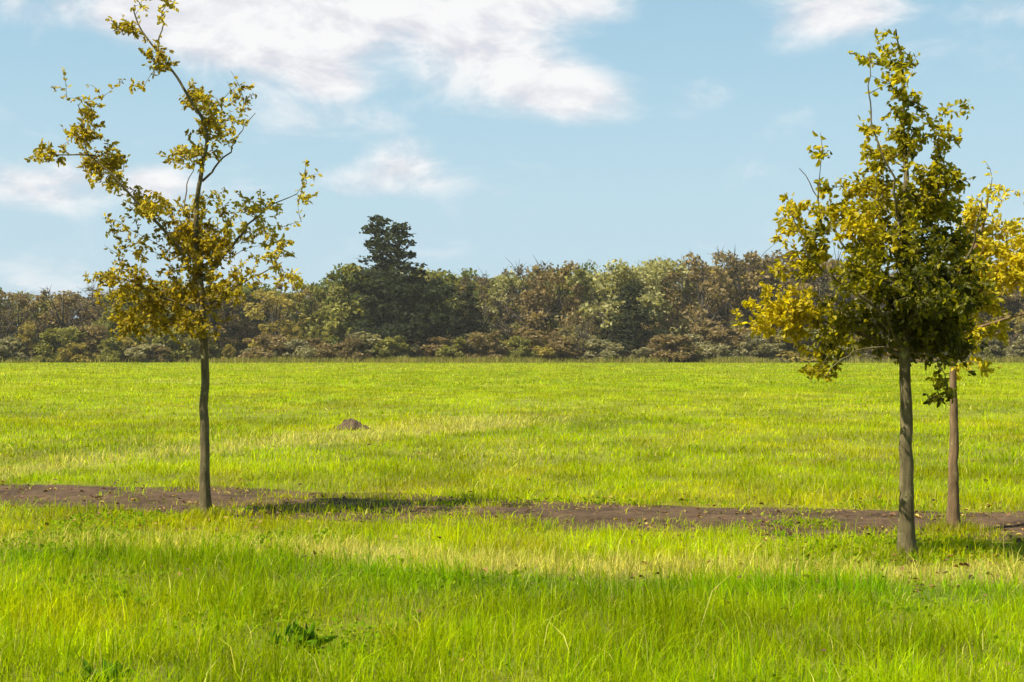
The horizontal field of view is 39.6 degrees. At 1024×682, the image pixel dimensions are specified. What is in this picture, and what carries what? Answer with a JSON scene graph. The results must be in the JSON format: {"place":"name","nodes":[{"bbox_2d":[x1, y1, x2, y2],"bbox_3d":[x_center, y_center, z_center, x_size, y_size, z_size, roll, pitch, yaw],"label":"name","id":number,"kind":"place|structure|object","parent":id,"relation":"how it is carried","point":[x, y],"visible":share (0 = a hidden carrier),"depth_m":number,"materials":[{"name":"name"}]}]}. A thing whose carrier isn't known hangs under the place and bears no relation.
{"place":"outdoors","nodes":[
{"label":"outdoors","id":0,"kind":"place"},
{"bbox_2d":[0,354,1023,681],"bbox_3d":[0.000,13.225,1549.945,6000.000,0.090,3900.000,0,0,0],"label":"ground","id":1,"kind":"structure","parent":0,"point":[968,411],"depth_m":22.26,"materials":[{"name":"plant"}]},
{"bbox_2d":[0,338,29,361],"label":"hedge bush","id":2,"kind":"object","parent":1,"relation":"on","point":[4,351],"visible":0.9,"depth_m":210.62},
{"bbox_2d":[3,336,26,360],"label":"hedge bush","id":3,"kind":"object","parent":1,"relation":"on","point":[10,339],"visible":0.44,"depth_m":214.24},
{"bbox_2d":[0,289,45,338],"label":"broadleaf tree","id":4,"kind":"object","parent":1,"relation":"on","point":[8,327],"visible":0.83,"depth_m":225.02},
{"bbox_2d":[0,290,52,349],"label":"broadleaf tree","id":5,"kind":"object","parent":1,"relation":"on","point":[23,303],"visible":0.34,"depth_m":230.94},
{"bbox_2d":[15,321,39,354],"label":"sapling","id":6,"kind":"object","parent":1,"relation":"on","point":[27,333],"visible":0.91,"depth_m":215.08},
{"bbox_2d":[16,294,60,354],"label":"broadleaf tree","id":7,"kind":"object","parent":1,"relation":"on","point":[43,305],"visible":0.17,"depth_m":236.33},
{"bbox_2d":[9,282,108,339],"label":"broadleaf tree","id":8,"kind":"object","parent":1,"relation":"on","point":[53,312],"visible":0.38,"depth_m":230.79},
{"bbox_2d":[31,326,87,362],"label":"hedge bush","id":9,"kind":"object","parent":1,"relation":"on","point":[49,337],"visible":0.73,"depth_m":210.68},
{"bbox_2d":[55,327,77,358],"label":"sapling","id":10,"kind":"object","parent":1,"relation":"on","point":[64,330],"visible":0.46,"depth_m":211.23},
{"bbox_2d":[37,290,115,334],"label":"broadleaf tree","id":11,"kind":"object","parent":1,"relation":"on","point":[73,296],"visible":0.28,"depth_m":236.80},
{"bbox_2d":[57,342,99,362],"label":"hedge bush","id":12,"kind":"object","parent":1,"relation":"on","point":[75,353],"visible":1,"depth_m":208.77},
{"bbox_2d":[71,325,107,358],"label":"hedge bush","id":13,"kind":"object","parent":1,"relation":"on","point":[94,334],"visible":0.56,"depth_m":215.51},
{"bbox_2d":[56,658,136,681],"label":"weed","id":14,"kind":"object","parent":1,"relation":"on","point":[113,673],"visible":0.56,"depth_m":6.64,"materials":[{"name":"green plant"}]},
{"bbox_2d":[66,283,129,341],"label":"broadleaf tree","id":15,"kind":"object","parent":1,"relation":"on","point":[90,322],"visible":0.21,"depth_m":233.71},
{"bbox_2d":[92,337,134,362],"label":"hedge bush","id":16,"kind":"object","parent":1,"relation":"on","point":[110,349],"visible":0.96,"depth_m":210.04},
{"bbox_2d":[82,288,165,356],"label":"broadleaf tree","id":17,"kind":"object","parent":1,"relation":"on","point":[107,301],"visible":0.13,"depth_m":227.31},
{"bbox_2d":[116,335,141,361],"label":"hedge bush","id":18,"kind":"object","parent":1,"relation":"on","point":[126,343],"visible":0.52,"depth_m":212.22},
{"bbox_2d":[92,290,198,349],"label":"broadleaf tree","id":19,"kind":"object","parent":1,"relation":"on","point":[111,323],"visible":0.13,"depth_m":225.72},
{"bbox_2d":[124,343,171,362],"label":"hedge bush","id":20,"kind":"object","parent":1,"relation":"on","point":[140,351],"visible":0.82,"depth_m":207.69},
{"bbox_2d":[140,345,175,362],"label":"hedge bush","id":21,"kind":"object","parent":1,"relation":"on","point":[161,351],"visible":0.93,"depth_m":208.07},
{"bbox_2d":[140,276,192,349],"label":"broadleaf tree","id":22,"kind":"object","parent":1,"relation":"on","point":[170,314],"visible":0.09,"depth_m":224.90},
{"bbox_2d":[24,0,322,517],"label":"young tree","id":23,"kind":"object","parent":1,"relation":"on","point":[197,243],"visible":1,"depth_m":13.95,"materials":[{"name":"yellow plant"}]},
{"bbox_2d":[152,328,197,360],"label":"hedge bush","id":24,"kind":"object","parent":1,"relation":"on","point":[164,340],"visible":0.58,"depth_m":212.09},
{"bbox_2d":[176,337,208,361],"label":"hedge bush","id":25,"kind":"object","parent":1,"relation":"on","point":[197,351],"visible":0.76,"depth_m":212.51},
{"bbox_2d":[208,341,225,360],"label":"hedge bush","id":26,"kind":"object","parent":1,"relation":"on","point":[215,348],"visible":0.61,"depth_m":215.91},
{"bbox_2d":[178,291,258,347],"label":"broadleaf tree","id":27,"kind":"object","parent":1,"relation":"on","point":[247,330],"visible":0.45,"depth_m":234.30,"materials":[{"name":"plant"}]},
{"bbox_2d":[221,344,236,361],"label":"hedge bush","id":28,"kind":"object","parent":1,"relation":"on","point":[228,351],"visible":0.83,"depth_m":214.45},
{"bbox_2d":[208,285,268,353],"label":"broadleaf tree","id":29,"kind":"object","parent":1,"relation":"on","point":[226,335],"visible":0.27,"depth_m":236.78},
{"bbox_2d":[224,281,291,348],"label":"broadleaf tree","id":30,"kind":"object","parent":1,"relation":"on","point":[247,291],"visible":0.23,"depth_m":239.00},
{"bbox_2d":[228,334,289,360],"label":"hedge bush","id":31,"kind":"object","parent":1,"relation":"on","point":[254,352],"visible":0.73,"depth_m":208.69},
{"bbox_2d":[243,288,315,348],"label":"broadleaf tree","id":32,"kind":"object","parent":1,"relation":"on","point":[275,326],"visible":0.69,"depth_m":225.34,"materials":[{"name":"plant"}]},
{"bbox_2d":[253,283,320,337],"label":"broadleaf tree","id":33,"kind":"object","parent":1,"relation":"on","point":[280,288],"visible":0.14,"depth_m":238.17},
{"bbox_2d":[282,338,318,359],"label":"hedge bush","id":34,"kind":"object","parent":1,"relation":"on","point":[301,346],"visible":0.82,"depth_m":207.72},
{"bbox_2d":[267,619,338,650],"bbox_3d":[-1.124,1.574,7.642,0.381,0.159,0.267,0,0,0],"label":"weed","id":35,"kind":"object","parent":1,"relation":"on","point":[310,634],"visible":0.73,"depth_m":7.65,"materials":[{"name":"green plant"}]},
{"bbox_2d":[280,281,328,338],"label":"broadleaf tree","id":36,"kind":"object","parent":1,"relation":"on","point":[305,307],"visible":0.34,"depth_m":230.61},
{"bbox_2d":[302,337,325,358],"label":"hedge bush","id":37,"kind":"object","parent":1,"relation":"on","point":[312,342],"visible":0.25,"depth_m":213.98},
{"bbox_2d":[292,277,347,340],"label":"broadleaf tree","id":38,"kind":"object","parent":1,"relation":"on","point":[323,286],"visible":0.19,"depth_m":232.38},
{"bbox_2d":[311,342,363,360],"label":"hedge bush","id":39,"kind":"object","parent":1,"relation":"on","point":[326,350],"visible":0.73,"depth_m":208.15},
{"bbox_2d":[300,263,391,345],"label":"broadleaf tree","id":40,"kind":"object","parent":1,"relation":"on","point":[330,319],"visible":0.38,"depth_m":221.95,"materials":[{"name":"plant"}]},
{"bbox_2d":[337,418,370,430],"bbox_3d":[-3.314,1.720,29.349,0.897,0.265,1.012,0,0,0],"label":"molehill","id":41,"kind":"object","parent":1,"relation":"on","point":[354,424],"visible":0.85,"depth_m":29.15,"materials":[{"name":"soil"}]},
{"bbox_2d":[336,337,372,360],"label":"hedge bush","id":42,"kind":"object","parent":1,"relation":"on","point":[357,343],"visible":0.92,"depth_m":208.09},
{"bbox_2d":[321,263,388,350],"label":"broadleaf tree","id":43,"kind":"object","parent":1,"relation":"on","point":[351,278],"visible":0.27,"depth_m":222.49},
{"bbox_2d":[328,331,390,360],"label":"hedge bush","id":44,"kind":"object","parent":1,"relation":"on","point":[371,339],"visible":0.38,"depth_m":210.80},
{"bbox_2d":[330,214,412,350],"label":"conifer tree","id":45,"kind":"object","parent":1,"relation":"on","point":[376,230],"visible":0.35,"depth_m":220.75,"materials":[{"name":"plant"}]},
{"bbox_2d":[371,335,411,359],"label":"hedge bush","id":46,"kind":"object","parent":1,"relation":"on","point":[387,346],"visible":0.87,"depth_m":209.38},
{"bbox_2d":[352,278,431,354],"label":"broadleaf tree","id":47,"kind":"object","parent":1,"relation":"on","point":[368,300],"visible":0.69,"depth_m":214.12,"materials":[{"name":"plant"}]},
{"bbox_2d":[355,222,445,355],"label":"conifer tree","id":48,"kind":"object","parent":1,"relation":"on","point":[396,230],"visible":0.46,"depth_m":217.88,"materials":[{"name":"plant"}]},
{"bbox_2d":[394,343,421,358],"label":"hedge bush","id":49,"kind":"object","parent":1,"relation":"on","point":[413,348],"visible":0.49,"depth_m":210.44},
{"bbox_2d":[370,275,464,347],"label":"broadleaf tree","id":50,"kind":"object","parent":1,"relation":"on","point":[434,294],"visible":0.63,"depth_m":214.74,"materials":[{"name":"plant"}]},
{"bbox_2d":[403,266,460,336],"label":"broadleaf tree","id":51,"kind":"object","parent":1,"relation":"on","point":[439,274],"visible":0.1,"depth_m":228.76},
{"bbox_2d":[410,335,467,361],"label":"hedge bush","id":52,"kind":"object","parent":1,"relation":"on","point":[436,343],"visible":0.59,"depth_m":211.25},
{"bbox_2d":[435,336,469,360],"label":"hedge bush","id":53,"kind":"object","parent":1,"relation":"on","point":[446,350],"visible":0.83,"depth_m":209.02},
{"bbox_2d":[428,268,497,334],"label":"broadleaf tree","id":54,"kind":"object","parent":1,"relation":"on","point":[464,272],"visible":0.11,"depth_m":238.26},
{"bbox_2d":[453,283,489,353],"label":"conifer tree","id":55,"kind":"object","parent":1,"relation":"on","point":[472,322],"visible":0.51,"depth_m":219.50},
{"bbox_2d":[446,332,502,353],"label":"hedge bush","id":56,"kind":"object","parent":1,"relation":"on","point":[468,345],"visible":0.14,"depth_m":213.77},
{"bbox_2d":[445,277,519,327],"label":"broadleaf tree","id":57,"kind":"object","parent":1,"relation":"on","point":[460,287],"visible":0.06,"depth_m":246.81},
{"bbox_2d":[455,267,517,338],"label":"broadleaf tree","id":58,"kind":"object","parent":1,"relation":"on","point":[483,283],"visible":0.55,"depth_m":232.15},
{"bbox_2d":[463,331,510,360],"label":"hedge bush","id":59,"kind":"object","parent":1,"relation":"on","point":[489,344],"visible":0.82,"depth_m":207.57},
{"bbox_2d":[0,495,1023,681],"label":"clover","id":60,"kind":"object","parent":1,"relation":"on","point":[262,539],"visible":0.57,"depth_m":10.73,"materials":[{"name":"green plant"}]},
{"bbox_2d":[473,269,550,349],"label":"broadleaf tree","id":61,"kind":"object","parent":1,"relation":"on","point":[497,291],"visible":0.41,"depth_m":233.59,"materials":[{"name":"plant"}]},
{"bbox_2d":[0,441,1023,665],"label":"fallen leaves","id":62,"kind":"object","parent":1,"relation":"on","point":[773,537],"visible":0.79,"depth_m":13.39,"materials":[{"name":"brown plant"}]},
{"bbox_2d":[505,335,537,360],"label":"hedge bush","id":63,"kind":"object","parent":1,"relation":"on","point":[518,345],"visible":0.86,"depth_m":208.53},
{"bbox_2d":[483,273,560,338],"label":"broadleaf tree","id":64,"kind":"object","parent":1,"relation":"on","point":[493,281],"visible":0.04,"depth_m":244.11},
{"bbox_2d":[499,327,554,359],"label":"hedge bush","id":65,"kind":"object","parent":1,"relation":"on","point":[532,334],"visible":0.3,"depth_m":213.96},
{"bbox_2d":[488,255,579,336],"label":"broadleaf tree","id":66,"kind":"object","parent":1,"relation":"on","point":[519,271],"visible":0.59,"depth_m":227.72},
{"bbox_2d":[524,338,562,360],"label":"hedge bush","id":67,"kind":"object","parent":1,"relation":"on","point":[540,351],"visible":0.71,"depth_m":211.41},
{"bbox_2d":[540,330,561,357],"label":"sapling","id":68,"kind":"object","parent":1,"relation":"on","point":[556,335],"visible":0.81,"depth_m":212.69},
{"bbox_2d":[512,260,600,338],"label":"broadleaf tree","id":69,"kind":"object","parent":1,"relation":"on","point":[538,292],"visible":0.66,"depth_m":225.06,"materials":[{"name":"plant"}]},
{"bbox_2d":[539,336,583,361],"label":"hedge bush","id":70,"kind":"object","parent":1,"relation":"on","point":[569,349],"visible":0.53,"depth_m":211.65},
{"bbox_2d":[554,259,601,348],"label":"broadleaf tree","id":71,"kind":"object","parent":1,"relation":"on","point":[586,268],"visible":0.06,"depth_m":233.36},
{"bbox_2d":[539,274,621,327],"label":"broadleaf tree","id":72,"kind":"object","parent":1,"relation":"on","point":[568,287],"visible":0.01,"depth_m":244.68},
{"bbox_2d":[558,307,603,359],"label":"sapling","id":73,"kind":"object","parent":1,"relation":"on","point":[583,339],"visible":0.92,"depth_m":211.56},
{"bbox_2d":[572,338,618,360],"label":"hedge bush","id":74,"kind":"object","parent":1,"relation":"on","point":[593,343],"visible":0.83,"depth_m":209.73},
{"bbox_2d":[546,258,660,342],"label":"broadleaf tree","id":75,"kind":"object","parent":1,"relation":"on","point":[606,309],"visible":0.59,"depth_m":222.94,"materials":[{"name":"plant"}]},
{"bbox_2d":[586,342,632,361],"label":"hedge bush","id":76,"kind":"object","parent":1,"relation":"on","point":[617,347],"visible":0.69,"depth_m":209.57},
{"bbox_2d":[582,265,666,334],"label":"broadleaf tree","id":77,"kind":"object","parent":1,"relation":"on","point":[590,302],"visible":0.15,"depth_m":228.26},
{"bbox_2d":[601,284,660,356],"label":"conifer tree","id":78,"kind":"object","parent":1,"relation":"on","point":[628,330],"visible":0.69,"depth_m":217.06,"materials":[{"name":"plant"}]},
{"bbox_2d":[630,347,653,360],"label":"hedge bush","id":79,"kind":"object","parent":1,"relation":"on","point":[638,353],"visible":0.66,"depth_m":209.29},
{"bbox_2d":[612,260,673,347],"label":"broadleaf tree","id":80,"kind":"object","parent":1,"relation":"on","point":[641,284],"visible":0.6,"depth_m":223.19,"materials":[{"name":"plant"}]},
{"bbox_2d":[636,321,661,346],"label":"sapling","id":81,"kind":"object","parent":1,"relation":"on","point":[645,328],"visible":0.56,"depth_m":216.04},
{"bbox_2d":[644,334,678,361],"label":"hedge bush","id":82,"kind":"object","parent":1,"relation":"on","point":[654,341],"visible":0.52,"depth_m":209.84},
{"bbox_2d":[634,255,699,345],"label":"broadleaf tree","id":83,"kind":"object","parent":1,"relation":"on","point":[665,265],"visible":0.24,"depth_m":235.90,"materials":[{"name":"plant"}]},
{"bbox_2d":[643,334,700,362],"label":"hedge bush","id":84,"kind":"object","parent":1,"relation":"on","point":[684,341],"visible":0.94,"depth_m":207.77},
{"bbox_2d":[651,255,722,332],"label":"broadleaf tree","id":85,"kind":"object","parent":1,"relation":"on","point":[674,288],"visible":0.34,"depth_m":236.86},
{"bbox_2d":[650,249,748,339],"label":"broadleaf tree","id":86,"kind":"object","parent":1,"relation":"on","point":[703,309],"visible":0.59,"depth_m":225.13,"materials":[{"name":"plant"}]},
{"bbox_2d":[675,332,724,361],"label":"hedge bush","id":87,"kind":"object","parent":1,"relation":"on","point":[707,347],"visible":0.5,"depth_m":209.21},
{"bbox_2d":[687,325,739,360],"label":"hedge bush","id":88,"kind":"object","parent":1,"relation":"on","point":[715,335],"visible":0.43,"depth_m":211.47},
{"bbox_2d":[681,263,762,333],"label":"broadleaf tree","id":89,"kind":"object","parent":1,"relation":"on","point":[745,298],"visible":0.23,"depth_m":235.98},
{"bbox_2d":[705,344,738,360],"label":"hedge bush","id":90,"kind":"object","parent":1,"relation":"on","point":[722,349],"visible":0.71,"depth_m":207.21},
{"bbox_2d":[685,242,794,328],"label":"broadleaf tree","id":91,"kind":"object","parent":1,"relation":"on","point":[743,310],"visible":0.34,"depth_m":231.29,"materials":[{"name":"plant"}]},
{"bbox_2d":[722,326,759,356],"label":"hedge bush","id":92,"kind":"object","parent":1,"relation":"on","point":[734,341],"visible":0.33,"depth_m":212.57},
{"bbox_2d":[695,261,798,332],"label":"broadleaf tree","id":93,"kind":"object","parent":1,"relation":"on","point":[742,281],"visible":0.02,"depth_m":243.53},
{"bbox_2d":[736,331,771,357],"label":"hedge bush","id":94,"kind":"object","parent":1,"relation":"on","point":[746,345],"visible":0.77,"depth_m":209.13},
{"bbox_2d":[721,250,816,335],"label":"broadleaf tree","id":95,"kind":"object","parent":1,"relation":"on","point":[752,276],"visible":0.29,"depth_m":228.87,"materials":[{"name":"plant"}]},
{"bbox_2d":[755,342,793,362],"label":"hedge bush","id":96,"kind":"object","parent":1,"relation":"on","point":[774,347],"visible":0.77,"depth_m":206.78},
{"bbox_2d":[749,334,821,362],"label":"hedge bush","id":97,"kind":"object","parent":1,"relation":"on","point":[796,356],"visible":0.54,"depth_m":207.21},
{"bbox_2d":[763,265,817,327],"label":"broadleaf tree","id":98,"kind":"object","parent":1,"relation":"on","point":[776,286],"visible":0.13,"depth_m":234.64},
{"bbox_2d":[769,328,844,362],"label":"hedge bush","id":99,"kind":"object","parent":1,"relation":"on","point":[814,332],"visible":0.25,"depth_m":208.86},
{"bbox_2d":[770,249,843,327],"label":"broadleaf tree","id":100,"kind":"object","parent":1,"relation":"on","point":[787,258],"visible":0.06,"depth_m":237.95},
{"bbox_2d":[793,339,836,361],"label":"hedge bush","id":101,"kind":"object","parent":1,"relation":"on","point":[807,344],"visible":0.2,"depth_m":208.94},
{"bbox_2d":[775,259,869,348],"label":"broadleaf tree","id":102,"kind":"object","parent":1,"relation":"on","point":[789,282],"visible":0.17,"depth_m":225.70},
{"bbox_2d":[813,262,883,350],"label":"broadleaf tree","id":103,"kind":"object","parent":1,"relation":"on","point":[826,292],"visible":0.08,"depth_m":227.15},
{"bbox_2d":[808,238,890,335],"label":"broadleaf tree","id":104,"kind":"object","parent":1,"relation":"on","point":[823,288],"visible":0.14,"depth_m":224.63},
{"bbox_2d":[731,28,1003,562],"bbox_3d":[2.701,-0.352,10.803,1.972,4.198,1.678,0,0,0],"label":"young tree","id":105,"kind":"object","parent":1,"relation":"on","point":[931,299],"visible":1,"depth_m":10.86,"materials":[{"name":"green plant"}]},
{"bbox_2d":[847,267,899,349],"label":"broadleaf tree","id":106,"kind":"object","parent":1,"relation":"on","point":[881,332],"visible":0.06,"depth_m":224.04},
{"bbox_2d":[944,161,1023,528],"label":"young tree","id":107,"kind":"object","parent":1,"relation":"on","point":[1012,275],"visible":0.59,"depth_m":12.60,"materials":[{"name":"yellow plant"}]},
{"bbox_2d":[973,330,996,358],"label":"hedge bush","id":108,"kind":"object","parent":1,"relation":"on","point":[986,352],"visible":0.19,"depth_m":211.30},
{"bbox_2d":[986,339,1000,357],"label":"hedge bush","id":109,"kind":"object","parent":1,"relation":"on","point":[994,347],"visible":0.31,"depth_m":215.97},
{"bbox_2d":[985,337,1008,357],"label":"hedge bush","id":110,"kind":"object","parent":1,"relation":"on","point":[1001,352],"visible":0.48,"depth_m":216.81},
{"bbox_2d":[974,259,1023,348],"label":"broadleaf tree","id":111,"kind":"object","parent":1,"relation":"on","point":[1015,322],"visible":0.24,"depth_m":232.51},
{"bbox_2d":[995,282,1023,336],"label":"broadleaf tree","id":112,"kind":"object","parent":1,"relation":"on","point":[1016,297],"visible":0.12,"depth_m":231.64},
{"bbox_2d":[1004,340,1023,357],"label":"hedge bush","id":113,"kind":"object","parent":1,"relation":"on","point":[1015,346],"visible":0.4,"depth_m":213.24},
{"bbox_2d":[1010,334,1023,358],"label":"hedge bush","id":114,"kind":"object","parent":1,"relation":"on","point":[1020,352],"visible":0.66,"depth_m":207.84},
{"bbox_2d":[0,484,1023,541],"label":"path","id":115,"kind":"structure","parent":0,"point":[607,514],"depth_m":14.15,"materials":[{"name":"soil"}]},
{"bbox_2d":[0,0,1023,325],"label":"sky","id":116,"kind":"structure","parent":0,"point":[555,132],"materials":[{"name":"blue"}]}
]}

